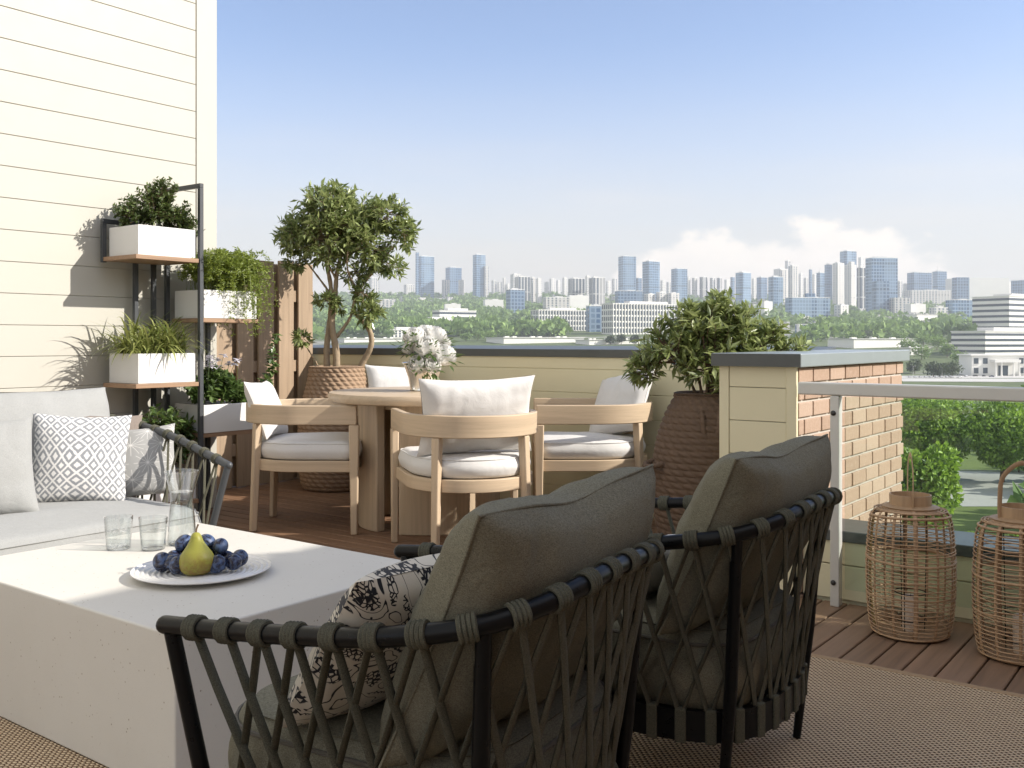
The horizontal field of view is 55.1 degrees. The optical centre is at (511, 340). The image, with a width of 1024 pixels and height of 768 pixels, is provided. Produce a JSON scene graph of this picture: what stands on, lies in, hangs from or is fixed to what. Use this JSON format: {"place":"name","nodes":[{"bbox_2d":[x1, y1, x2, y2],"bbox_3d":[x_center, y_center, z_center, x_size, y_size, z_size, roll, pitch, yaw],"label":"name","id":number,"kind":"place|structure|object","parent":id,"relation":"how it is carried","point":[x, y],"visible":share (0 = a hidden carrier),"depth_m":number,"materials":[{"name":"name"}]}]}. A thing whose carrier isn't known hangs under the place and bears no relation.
{"place":"outdoors","nodes":[
{"label":"outdoors","id":0,"kind":"place"},
{"bbox_2d":[365,364,409,387],"bbox_3d":[-0.769,0.376,6.916,0.523,0.424,0.161,1,-16,-16],"label":"back pillow","id":1,"kind":"object","parent":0,"point":[382,376],"visible":0.23,"depth_m":6.86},
{"bbox_2d":[217,0,1023,295],"label":"sky","id":2,"kind":"structure","parent":0,"point":[547,140],"materials":[{"name":"blue"}]},
{"bbox_2d":[647,534,674,593],"bbox_3d":[0.393,0.590,2.588,0.363,0.102,0.242,2,-43,-49],"label":"throw pillow","id":3,"kind":"object","parent":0,"point":[657,574],"visible":0.07,"depth_m":2.48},
{"bbox_2d":[313,292,1023,428],"bbox_3d":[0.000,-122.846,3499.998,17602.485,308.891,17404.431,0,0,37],"label":"ground","id":4,"kind":"structure","parent":0,"point":[935,355],"depth_m":1309.32,"materials":[{"name":"green plant"}]},
{"bbox_2d":[337,337,402,342],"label":"flat roofed hall","id":5,"kind":"structure","parent":4,"relation":"on","point":[356,339],"depth_m":1381.65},
{"bbox_2d":[416,252,433,298],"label":"city tower","id":6,"kind":"structure","parent":4,"relation":"on","point":[424,273],"depth_m":4076.61,"materials":[{"name":"blue glass"}]},
{"bbox_2d":[442,267,463,296],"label":"city tower","id":7,"kind":"structure","parent":4,"relation":"on","point":[453,282],"depth_m":4121.65,"materials":[{"name":"blue glass"}]},
{"bbox_2d":[432,308,475,317],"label":"office building","id":8,"kind":"structure","parent":4,"relation":"on","point":[455,312],"depth_m":1885.97,"materials":[{"name":"white concrete"}]},
{"bbox_2d":[473,254,488,298],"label":"city tower","id":9,"kind":"structure","parent":4,"relation":"on","point":[480,278],"depth_m":4035.40,"materials":[{"name":"blue glass"}]},
{"bbox_2d":[506,288,524,314],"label":"office block","id":10,"kind":"structure","parent":4,"relation":"on","point":[515,299],"depth_m":2736.99,"materials":[{"name":"blue glass"}]},
{"bbox_2d":[515,276,529,300],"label":"city tower","id":11,"kind":"structure","parent":4,"relation":"on","point":[522,282],"depth_m":3487.32,"materials":[{"name":"white concrete"}]},
{"bbox_2d":[485,336,584,343],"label":"flat roofed hall","id":12,"kind":"structure","parent":4,"relation":"on","point":[521,340],"depth_m":1349.75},
{"bbox_2d":[543,296,569,309],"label":"office block","id":13,"kind":"structure","parent":4,"relation":"on","point":[557,301],"depth_m":2684.22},
{"bbox_2d":[531,308,585,330],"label":"office building","id":14,"kind":"structure","parent":4,"relation":"on","point":[575,318],"depth_m":1842.01,"materials":[{"name":"white concrete"}]},
{"bbox_2d":[568,277,584,294],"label":"city tower","id":15,"kind":"structure","parent":4,"relation":"on","point":[576,285],"depth_m":3284.24,"materials":[{"name":"white concrete"}]},
{"bbox_2d":[566,295,588,309],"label":"office block","id":16,"kind":"structure","parent":4,"relation":"on","point":[580,301],"depth_m":2786.09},
{"bbox_2d":[586,304,601,331],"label":"office block","id":17,"kind":"structure","parent":4,"relation":"on","point":[593,317],"depth_m":1791.47,"materials":[{"name":"blue glass"}]},
{"bbox_2d":[589,271,604,304],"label":"city tower","id":18,"kind":"structure","parent":4,"relation":"on","point":[596,290],"depth_m":3234.01,"materials":[{"name":"white concrete"}]},
{"bbox_2d":[574,338,639,344],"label":"flat roofed hall","id":19,"kind":"structure","parent":4,"relation":"on","point":[591,341],"depth_m":1307.80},
{"bbox_2d":[618,255,635,290],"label":"city tower","id":20,"kind":"structure","parent":4,"relation":"on","point":[626,272],"depth_m":3681.97,"materials":[{"name":"blue glass"}]},
{"bbox_2d":[615,290,641,302],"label":"office block","id":21,"kind":"structure","parent":4,"relation":"on","point":[627,295],"depth_m":2932.39,"materials":[{"name":"blue glass"}]},
{"bbox_2d":[602,301,682,334],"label":"office building","id":22,"kind":"structure","parent":4,"relation":"on","point":[630,317],"depth_m":1672.02,"materials":[{"name":"white concrete"}]},
{"bbox_2d":[341,294,959,329],"bbox_3d":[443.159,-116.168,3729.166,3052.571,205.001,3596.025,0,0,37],"label":"distant rooftops","id":23,"kind":"object","parent":4,"relation":"on","point":[613,299],"visible":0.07,"depth_m":3231.50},
{"bbox_2d":[642,260,659,301],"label":"city tower","id":24,"kind":"structure","parent":4,"relation":"on","point":[650,276],"depth_m":3485.66,"materials":[{"name":"blue glass"}]},
{"bbox_2d":[313,291,1023,502],"bbox_3d":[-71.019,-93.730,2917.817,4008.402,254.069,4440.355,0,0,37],"label":"woods","id":25,"kind":"object","parent":4,"relation":"on","point":[408,312],"visible":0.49,"depth_m":1728.60,"materials":[{"name":"plant"}]},
{"bbox_2d":[671,268,686,301],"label":"city tower","id":26,"kind":"structure","parent":4,"relation":"on","point":[679,280],"depth_m":3683.42,"materials":[{"name":"blue glass"}]},
{"bbox_2d":[735,271,750,303],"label":"city tower","id":27,"kind":"structure","parent":4,"relation":"on","point":[743,283],"depth_m":3386.74,"materials":[{"name":"blue glass"}]},
{"bbox_2d":[757,276,766,299],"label":"city tower","id":28,"kind":"structure","parent":4,"relation":"on","point":[762,287],"depth_m":3789.72,"materials":[{"name":"blue glass"}]},
{"bbox_2d":[768,276,782,307],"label":"city tower","id":29,"kind":"structure","parent":4,"relation":"on","point":[775,289],"depth_m":2988.46,"materials":[{"name":"blue glass"}]},
{"bbox_2d":[774,268,787,301],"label":"city tower","id":30,"kind":"structure","parent":4,"relation":"on","point":[782,272],"depth_m":3550.54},
{"bbox_2d":[788,265,797,296],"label":"city tower","id":31,"kind":"structure","parent":4,"relation":"on","point":[792,280],"depth_m":3493.21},
{"bbox_2d":[785,293,829,317],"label":"office block","id":32,"kind":"structure","parent":4,"relation":"on","point":[810,304],"depth_m":2483.18,"materials":[{"name":"blue glass"}]},
{"bbox_2d":[816,268,824,296],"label":"city tower","id":33,"kind":"structure","parent":4,"relation":"on","point":[820,284],"depth_m":3693.41,"materials":[{"name":"blue glass"}]},
{"bbox_2d":[825,263,831,299],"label":"city tower","id":34,"kind":"structure","parent":4,"relation":"on","point":[828,280],"depth_m":3593.44,"materials":[{"name":"blue glass"}]},
{"bbox_2d":[833,262,843,304],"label":"city tower","id":35,"kind":"structure","parent":4,"relation":"on","point":[838,283],"depth_m":2991.27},
{"bbox_2d":[840,250,856,298],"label":"city tower","id":36,"kind":"structure","parent":4,"relation":"on","point":[846,256],"depth_m":3588.98,"materials":[{"name":"blue glass"}]},
{"bbox_2d":[844,262,855,306],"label":"city tower","id":37,"kind":"structure","parent":4,"relation":"on","point":[849,283],"depth_m":2838.63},
{"bbox_2d":[857,266,864,307],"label":"city tower","id":38,"kind":"structure","parent":4,"relation":"on","point":[860,286],"depth_m":2893.76,"materials":[{"name":"white concrete"}]},
{"bbox_2d":[828,337,915,347],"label":"flat roofed hall","id":39,"kind":"structure","parent":4,"relation":"on","point":[855,342],"depth_m":1225.14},
{"bbox_2d":[865,256,909,314],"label":"city tower","id":40,"kind":"structure","parent":4,"relation":"on","point":[881,282],"depth_m":2680.60,"materials":[{"name":"blue glass"}]},
{"bbox_2d":[907,272,931,289],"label":"city tower","id":41,"kind":"structure","parent":4,"relation":"on","point":[919,280],"depth_m":3682.82,"materials":[{"name":"blue glass"}]},
{"bbox_2d":[902,290,950,306],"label":"office block","id":42,"kind":"structure","parent":4,"relation":"on","point":[933,296],"depth_m":3272.25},
{"bbox_2d":[932,268,946,289],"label":"city tower","id":43,"kind":"structure","parent":4,"relation":"on","point":[939,277],"depth_m":3586.83,"materials":[{"name":"blue glass"}]},
{"bbox_2d":[946,299,971,318],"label":"office block","id":44,"kind":"structure","parent":4,"relation":"on","point":[959,305],"depth_m":2485.38,"materials":[{"name":"blue glass"}]},
{"bbox_2d":[945,277,1008,299],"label":"hall building","id":45,"kind":"structure","parent":4,"relation":"on","point":[967,288],"depth_m":3361.07,"materials":[{"name":"concrete"}]},
{"bbox_2d":[950,327,1023,353],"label":"office building","id":46,"kind":"structure","parent":4,"relation":"on","point":[995,340],"depth_m":1103.37,"materials":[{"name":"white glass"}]},
{"bbox_2d":[956,354,1023,375],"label":"portico building","id":47,"kind":"structure","parent":4,"relation":"on","point":[994,364],"depth_m":878.18,"materials":[{"name":"white concrete"}]},
{"bbox_2d":[972,293,1023,327],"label":"office building","id":48,"kind":"structure","parent":4,"relation":"on","point":[1000,310],"depth_m":1364.62,"materials":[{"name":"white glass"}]},
{"bbox_2d":[902,378,1023,381],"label":"road","id":49,"kind":"structure","parent":0,"point":[962,380],"depth_m":770.41,"materials":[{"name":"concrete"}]},
{"bbox_2d":[903,443,1023,534],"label":"lawn","id":50,"kind":"structure","parent":0,"point":[966,518],"depth_m":178.75,"materials":[{"name":"plant"}]},
{"bbox_2d":[901,441,964,528],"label":"street tree","id":51,"kind":"object","parent":50,"relation":"on","point":[936,478],"visible":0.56,"depth_m":147.24,"materials":[{"name":"green plant"}]},
{"bbox_2d":[901,398,972,463],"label":"street tree","id":52,"kind":"object","parent":50,"relation":"on","point":[926,423],"visible":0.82,"depth_m":215.66,"materials":[{"name":"green plant"}]},
{"bbox_2d":[946,400,1023,481],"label":"street tree","id":53,"kind":"object","parent":50,"relation":"on","point":[997,428],"visible":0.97,"depth_m":211.40,"materials":[{"name":"green plant"}]},
{"bbox_2d":[950,471,1023,505],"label":"road","id":54,"kind":"structure","parent":0,"point":[979,488],"depth_m":209.14,"materials":[{"name":"asphalt"}]},
{"bbox_3d":[-4.131,15.107,0.389,10.930,33.985,15.655,0,0,37],"label":"apartment block","id":55,"kind":"object","parent":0,"visible":0},
{"bbox_2d":[313,345,835,517],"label":"back parapet","id":56,"kind":"structure","parent":55,"relation":"on","point":[570,371],"depth_m":6.56,"materials":[{"name":"beige paint"}]},
{"bbox_2d":[711,349,909,596],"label":"wing wall","id":57,"kind":"structure","parent":55,"relation":"attached to","point":[763,403],"depth_m":4.46,"materials":[{"name":"brick"}]},
{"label":"deck underlay","id":58,"kind":"structure","parent":55,"relation":"on","visible":0},
{"bbox_2d":[197,477,656,559],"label":"deck floor","id":59,"kind":"structure","parent":58,"relation":"on","point":[316,518],"depth_m":6.00,"materials":[{"name":"wood"}]},
{"bbox_2d":[0,0,216,510],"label":"house wall","id":60,"kind":"structure","parent":59,"relation":"on","point":[105,105],"depth_m":5.77,"materials":[{"name":"beige paint"}]},
{"bbox_2d":[100,183,257,522],"bbox_3d":[-2.013,0.077,6.023,0.369,2.046,0.883,0,0,37],"label":"plant rack","id":61,"kind":"object","parent":59,"relation":"on","point":[135,260],"visible":0.59,"depth_m":5.91,"materials":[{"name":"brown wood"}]},
{"bbox_2d":[109,224,195,257],"bbox_3d":[-2.138,-0.578,5.847,0.299,0.172,0.385,0,0,37],"label":"planter box","id":62,"kind":"object","parent":61,"relation":"on","point":[149,240],"visible":0.97,"depth_m":5.72,"materials":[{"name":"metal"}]},
{"bbox_2d":[112,176,204,236],"bbox_3d":[-2.124,-0.804,5.877,0.300,0.366,0.554,0,0,24],"label":"bushy plant","id":63,"kind":"object","parent":62,"relation":"in","point":[159,208],"visible":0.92,"depth_m":5.81,"materials":[{"name":"green plant"}]},
{"bbox_2d":[109,353,195,383],"bbox_3d":[-2.138,0.162,5.847,0.299,0.172,0.385,0,0,37],"label":"planter box","id":64,"kind":"object","parent":61,"relation":"on","point":[144,369],"visible":0.88,"depth_m":5.72,"materials":[{"name":"metal"}]},
{"bbox_2d":[77,311,216,365],"bbox_3d":[-2.114,-0.021,5.789,0.498,0.376,0.900,0,0,37],"label":"striped grass plant","id":65,"kind":"object","parent":64,"relation":"in","point":[143,342],"visible":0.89,"depth_m":5.77,"materials":[{"name":"plant"}]},
{"bbox_2d":[136,467,195,502],"bbox_3d":[-2.138,0.864,5.847,0.299,0.172,0.385,0,0,37],"label":"planter box","id":66,"kind":"object","parent":61,"relation":"on","point":[185,490],"visible":0.15,"depth_m":5.85,"materials":[{"name":"metal"}]},
{"bbox_2d":[142,402,197,465],"bbox_3d":[-2.094,0.579,5.879,0.338,0.427,0.567,0,0,37],"label":"leafy plant","id":67,"kind":"object","parent":66,"relation":"in","point":[183,427],"visible":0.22,"depth_m":5.88,"materials":[{"name":"green plant"}]},
{"bbox_2d":[175,400,252,432],"bbox_3d":[-1.871,0.479,6.203,0.299,0.172,0.395,0,0,37],"label":"planter box","id":68,"kind":"object","parent":61,"relation":"on","point":[225,416],"visible":0.77,"depth_m":6.08,"materials":[{"name":"metal"}]},
{"bbox_2d":[184,354,246,403],"bbox_3d":[-1.853,0.255,6.193,0.264,0.342,0.526,0,0,37],"label":"flowering plant","id":69,"kind":"object","parent":68,"relation":"in","point":[222,384],"visible":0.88,"depth_m":6.15,"materials":[{"name":"green plant"}]},
{"bbox_2d":[240,333,282,402],"bbox_3d":[-1.639,0.210,6.393,0.152,0.514,0.346,0,0,37],"label":"climbing plant","id":70,"kind":"object","parent":68,"relation":"in","point":[269,375],"visible":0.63,"depth_m":6.43,"materials":[{"name":"green plant"}]},
{"bbox_2d":[175,290,255,318],"bbox_3d":[-1.871,-0.223,6.203,0.299,0.172,0.395,0,0,37],"label":"planter box","id":71,"kind":"object","parent":61,"relation":"on","point":[186,303],"visible":0.81,"depth_m":6.07,"materials":[{"name":"metal"}]},
{"bbox_2d":[176,246,278,335],"bbox_3d":[-1.780,-0.306,6.154,0.522,0.576,0.623,0,0,37],"label":"trailing plant","id":72,"kind":"object","parent":71,"relation":"in","point":[227,270],"visible":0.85,"depth_m":6.12,"materials":[{"name":"green plant"}]},
{"bbox_2d":[217,260,312,489],"bbox_3d":[-2.032,0.238,7.405,0.080,1.717,1.368,0,0,37],"label":"privacy fence","id":73,"kind":"object","parent":59,"relation":"on","point":[293,311],"visible":0.27,"depth_m":7.58,"materials":[{"name":"beige wood"}]},
{"bbox_2d":[246,398,361,534],"bbox_3d":[-1.226,0.734,5.896,0.722,0.732,0.718,0,0,0],"label":"dining chair","id":74,"kind":"object","parent":59,"relation":"on","point":[274,455],"visible":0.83,"depth_m":5.58,"materials":[{"name":"brown wood"}]},
{"bbox_2d":[244,381,287,438],"bbox_3d":[-1.473,0.410,5.902,0.152,0.362,0.503,-22,-2,0],"label":"back pillow","id":75,"kind":"object","parent":74,"relation":"on","point":[264,393],"visible":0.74,"depth_m":5.73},
{"bbox_2d":[297,365,368,492],"bbox_3d":[-1.308,0.644,7.328,0.588,0.911,0.588,0,0,17],"label":"woven pot","id":76,"kind":"object","parent":59,"relation":"on","point":[323,381],"visible":0.3,"depth_m":7.12,"materials":[{"name":"wicker"}]},
{"bbox_2d":[269,178,421,365],"bbox_3d":[-1.237,-0.469,7.303,1.110,1.480,0.733,0,0,24],"label":"potted tree","id":77,"kind":"object","parent":76,"relation":"in","point":[341,224],"visible":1,"depth_m":7.25,"materials":[{"name":"green plant"}]},
{"bbox_2d":[328,386,530,535],"bbox_3d":[-0.496,0.703,5.948,1.220,0.795,1.220,0,0,0],"label":"dining table","id":78,"kind":"object","parent":59,"relation":"on","point":[375,405],"visible":0.37,"depth_m":5.63,"materials":[{"name":"brown wood"}]},
{"bbox_2d":[402,362,442,390],"bbox_3d":[-0.538,0.218,5.967,0.264,0.173,0.264,0,0,37],"label":"silver vase","id":79,"kind":"object","parent":78,"relation":"on","point":[413,382],"visible":0.38,"depth_m":5.89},
{"bbox_2d":[389,324,465,379],"bbox_3d":[-0.496,0.086,5.948,0.444,0.381,0.426,0,0,37],"label":"peony bouquet","id":80,"kind":"object","parent":79,"relation":"in","point":[424,342],"visible":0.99,"depth_m":5.85,"materials":[{"name":"white plant"}]},
{"bbox_2d":[390,408,536,544],"bbox_3d":[-0.222,0.734,5.122,0.718,0.732,0.722,0,0,-16],"label":"dining chair","id":81,"kind":"object","parent":59,"relation":"on","point":[436,473],"visible":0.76,"depth_m":4.85,"materials":[{"name":"brown wood"}]},
{"bbox_2d":[417,375,534,456],"bbox_3d":[-0.181,0.380,4.958,0.602,0.416,0.173,-2,15,-16],"label":"back pillow","id":82,"kind":"object","parent":81,"relation":"on","point":[508,396],"visible":0.68,"depth_m":4.89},
{"bbox_2d":[0,653,1023,767],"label":"area rug","id":83,"kind":"object","parent":59,"relation":"on","point":[859,715],"depth_m":2.71,"materials":[{"name":"carpet"}]},
{"bbox_2d":[0,387,232,555],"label":"sofa","id":84,"kind":"object","parent":83,"relation":"on","point":[50,524],"visible":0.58,"depth_m":4.09,"materials":[{"name":"grey fabric"}]},
{"bbox_2d":[0,417,39,513],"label":"scatter cushion","id":85,"kind":"object","parent":84,"relation":"on","point":[17,491],"visible":0.96,"depth_m":3.89,"materials":[{"name":"grey fabric"}]},
{"bbox_2d":[32,413,131,501],"bbox_3d":[-1.877,0.514,4.264,0.400,0.401,0.143,3,-18,-20],"label":"scatter cushion","id":86,"kind":"object","parent":84,"relation":"on","point":[79,459],"visible":0.98,"depth_m":4.21,"materials":[{"name":"white fabric"}]},
{"bbox_2d":[125,423,177,496],"bbox_3d":[-1.710,0.551,4.427,0.382,0.332,0.131,-5,-19,-15],"label":"scatter cushion","id":87,"kind":"object","parent":84,"relation":"on","point":[146,463],"visible":0.5,"depth_m":4.39,"materials":[{"name":"grey fabric"}]},
{"bbox_2d":[0,522,400,767],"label":"coffee table","id":88,"kind":"object","parent":83,"relation":"on","point":[85,669],"visible":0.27,"depth_m":2.64,"materials":[{"name":"beige stone"}]},
{"bbox_2d":[103,514,132,550],"bbox_3d":[-1.318,0.644,3.288,0.093,0.108,0.093,0,0,37],"label":"glass tumbler","id":89,"kind":"object","parent":88,"relation":"on","point":[120,547],"visible":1,"depth_m":3.29,"materials":[{"name":"glass"}]},
{"bbox_2d":[138,515,167,551],"bbox_3d":[-1.199,0.644,3.280,0.093,0.108,0.093,0,0,37],"label":"glass tumbler","id":90,"kind":"object","parent":88,"relation":"on","point":[150,549],"visible":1,"depth_m":3.28,"materials":[{"name":"glass"}]},
{"bbox_2d":[164,469,199,545],"bbox_3d":[-1.133,0.573,3.368,0.117,0.250,0.117,0,0,37],"label":"water carafe","id":91,"kind":"object","parent":88,"relation":"on","point":[172,543],"visible":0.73,"depth_m":3.35,"materials":[{"name":"clear glass"}]},
{"bbox_2d":[130,554,270,584],"bbox_3d":[-0.925,0.687,2.929,0.402,0.022,0.402,0,0,37],"label":"dinner plate","id":92,"kind":"object","parent":88,"relation":"on","point":[148,572],"visible":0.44,"depth_m":2.88,"materials":[{"name":"ceramic"}]},
{"bbox_2d":[153,552,168,571],"bbox_3d":[-1.040,0.659,2.920,0.055,0.057,0.055,-2,17,35],"label":"plum","id":93,"kind":"object","parent":92,"relation":"on","point":[159,558],"visible":0.87,"depth_m":2.90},
{"bbox_2d":[179,524,213,575],"bbox_3d":[-0.930,0.616,2.893,0.105,0.148,0.099,-9,-13,17],"label":"pear","id":94,"kind":"object","parent":92,"relation":"on","point":[196,556],"visible":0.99,"depth_m":2.85,"materials":[{"name":"yellow plant"}]},
{"bbox_2d":[210,554,226,572],"bbox_3d":[-0.869,0.659,2.894,0.052,0.054,0.052,19,-26,44],"label":"plum","id":95,"kind":"object","parent":92,"relation":"on","point":[219,563],"visible":0.94,"depth_m":2.88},
{"bbox_2d":[220,550,232,558],"bbox_3d":[-0.863,0.659,2.969,0.048,0.046,0.046,37,-21,-23],"label":"plum","id":96,"kind":"object","parent":92,"relation":"on","point":[227,553],"visible":0.2,"depth_m":2.95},
{"bbox_2d":[212,538,228,553],"bbox_3d":[-0.875,0.617,2.944,0.047,0.046,0.048,-21,24,5],"label":"plum","id":97,"kind":"object","parent":96,"relation":"on","point":[220,545],"visible":1,"depth_m":2.93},
{"bbox_2d":[226,554,241,569],"bbox_3d":[-0.827,0.659,2.917,0.048,0.047,0.049,36,-28,-3],"label":"plum","id":98,"kind":"object","parent":92,"relation":"on","point":[234,561],"visible":1,"depth_m":2.90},
{"bbox_2d":[156,464,664,767],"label":"lounge chair","id":99,"kind":"object","parent":83,"relation":"on","point":[502,634],"visible":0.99,"depth_m":1.60,"materials":[{"name":"grey fabric"}]},
{"bbox_2d":[273,553,439,728],"bbox_3d":[-0.191,0.523,1.779,0.422,0.371,0.143,-1,39,-48],"label":"scatter cushion","id":100,"kind":"object","parent":99,"relation":"on","point":[388,595],"visible":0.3,"depth_m":1.63,"materials":[{"name":"beige fabric"}]},
{"bbox_2d":[594,434,842,767],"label":"lounge chair","id":101,"kind":"object","parent":83,"relation":"on","point":[727,633],"visible":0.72,"depth_m":2.27,"materials":[{"name":"grey fabric"}]},
{"bbox_2d":[532,398,652,495],"bbox_3d":[0.485,0.734,5.929,0.722,0.732,0.718,0,0,0],"label":"dining chair","id":102,"kind":"object","parent":59,"relation":"on","point":[554,451],"visible":0.83,"depth_m":5.61,"materials":[{"name":"brown wood"}]},
{"bbox_2d":[589,369,654,433],"bbox_3d":[0.664,0.389,6.016,0.160,0.435,0.503,29,-27,-26],"label":"back pillow","id":103,"kind":"object","parent":102,"relation":"on","point":[617,390],"visible":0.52,"depth_m":5.94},
{"bbox_2d":[642,390,718,534],"bbox_3d":[1.022,0.684,5.136,0.588,0.831,0.590,0,0,37],"label":"woven pot","id":104,"kind":"object","parent":59,"relation":"on","point":[685,455],"visible":0.36,"depth_m":4.95,"materials":[{"name":"wicker"}]},
{"bbox_2d":[621,287,816,393],"bbox_3d":[1.076,0.037,5.116,1.030,0.633,0.533,0,0,2],"label":"potted shrub","id":105,"kind":"object","parent":104,"relation":"on","point":[700,329],"visible":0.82,"depth_m":5.07,"materials":[{"name":"green plant"}]},
{"bbox_2d":[803,518,1018,630],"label":"parapet","id":106,"kind":"structure","parent":58,"relation":"on","point":[854,534],"depth_m":3.98,"materials":[{"name":"beige paint"}]},
{"bbox_2d":[799,596,1023,693],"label":"deck floor","id":107,"kind":"structure","parent":58,"relation":"on","point":[844,631],"depth_m":3.48,"materials":[{"name":"wood"}]},
{"bbox_2d":[865,452,956,642],"bbox_3d":[1.496,0.757,3.686,0.321,0.676,0.321,0,0,15],"label":"rattan lantern","id":108,"kind":"object","parent":107,"relation":"on","point":[906,504],"visible":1,"depth_m":3.62,"materials":[{"name":"brown wicker"}]},
{"bbox_2d":[902,594,918,631],"bbox_3d":[1.496,1.018,3.686,0.058,0.137,0.058,0,0,37],"label":"pillar candle","id":109,"kind":"object","parent":108,"relation":"in","point":[909,614],"visible":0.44,"depth_m":3.66,"materials":[{"name":"beige wax"}]},
{"bbox_2d":[798,382,1023,606],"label":"glass railing","id":110,"kind":"object","parent":107,"relation":"on","point":[836,391],"visible":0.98,"depth_m":4.04,"materials":[{"name":"metal"}]},
{"bbox_2d":[971,461,1023,665],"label":"rattan lantern","id":111,"kind":"object","parent":107,"relation":"on","point":[1008,516],"visible":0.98,"depth_m":3.40,"materials":[{"name":"brown wicker"}]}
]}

